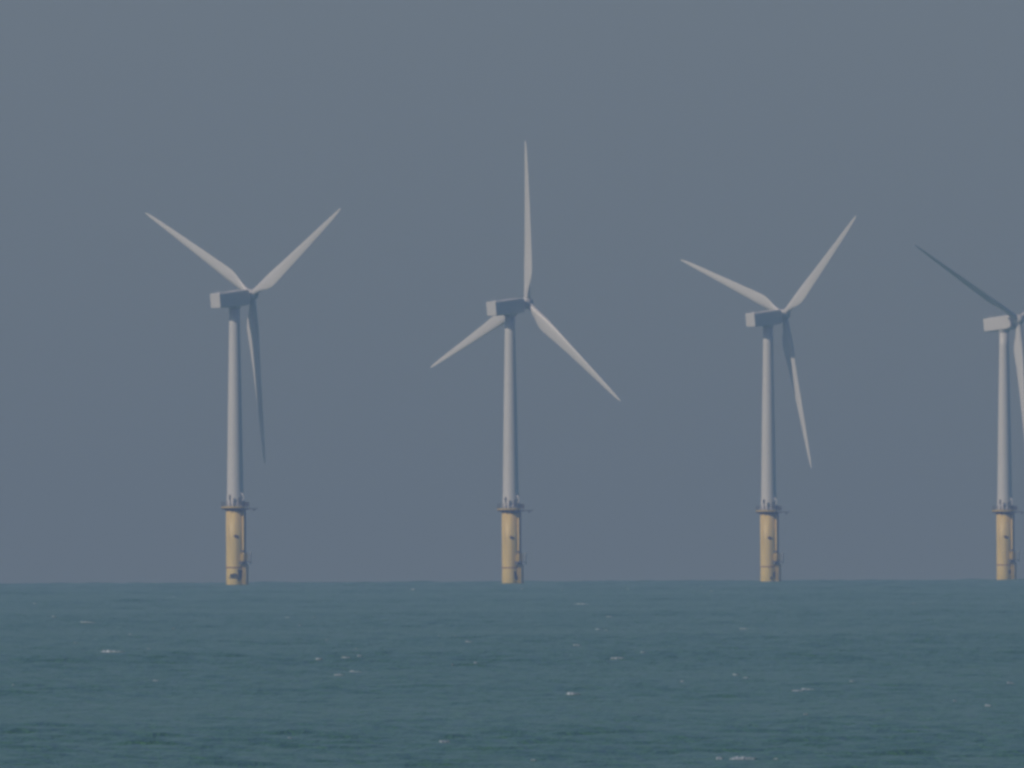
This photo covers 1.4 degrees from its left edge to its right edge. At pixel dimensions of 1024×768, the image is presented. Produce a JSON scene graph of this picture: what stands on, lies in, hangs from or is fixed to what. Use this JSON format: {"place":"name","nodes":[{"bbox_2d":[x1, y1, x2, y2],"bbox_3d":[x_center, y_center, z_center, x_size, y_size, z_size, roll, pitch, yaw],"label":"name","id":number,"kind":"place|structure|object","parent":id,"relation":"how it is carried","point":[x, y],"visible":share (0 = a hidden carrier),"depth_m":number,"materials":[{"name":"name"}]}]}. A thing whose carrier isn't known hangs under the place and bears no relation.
{"place":"outdoors","nodes":[
{"label":"outdoors","id":0,"kind":"place"},
{"bbox_2d":[0,579,1023,767],"bbox_3d":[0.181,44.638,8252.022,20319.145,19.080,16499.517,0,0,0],"label":"sea","id":1,"kind":"structure","parent":0,"point":[244,676],"depth_m":2856.52,"materials":[{"name":"liquid"}]},
{"bbox_2d":[146,208,340,584],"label":"wind turbine","id":2,"kind":"object","parent":1,"relation":"in","point":[233,301],"visible":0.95,"depth_m":9998.69,"materials":[{"name":"white paint"}]},
{"bbox_2d":[12,586,1014,760],"bbox_3d":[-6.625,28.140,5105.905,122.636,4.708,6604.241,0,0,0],"label":"whitecap foam","id":3,"kind":"object","parent":1,"relation":"on","point":[733,758],"visible":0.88,"depth_m":2873.52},
{"bbox_2d":[430,141,619,582],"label":"wind turbine","id":4,"kind":"object","parent":1,"relation":"in","point":[505,311],"visible":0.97,"depth_m":10301.60,"materials":[{"name":"white metal"}]},
{"bbox_2d":[680,216,855,581],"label":"wind turbine","id":5,"kind":"object","parent":1,"relation":"in","point":[767,321],"visible":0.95,"depth_m":10812.68,"materials":[{"name":"white metal"}]},
{"bbox_2d":[914,244,1023,579],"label":"wind turbine","id":6,"kind":"object","parent":1,"relation":"in","point":[1003,326],"visible":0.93,"depth_m":11123.25,"materials":[{"name":"white metal"}]},
{"bbox_2d":[0,0,1023,583],"label":"sky","id":7,"kind":"structure","parent":0,"point":[738,141],"materials":[{"name":"grey"}]}
]}

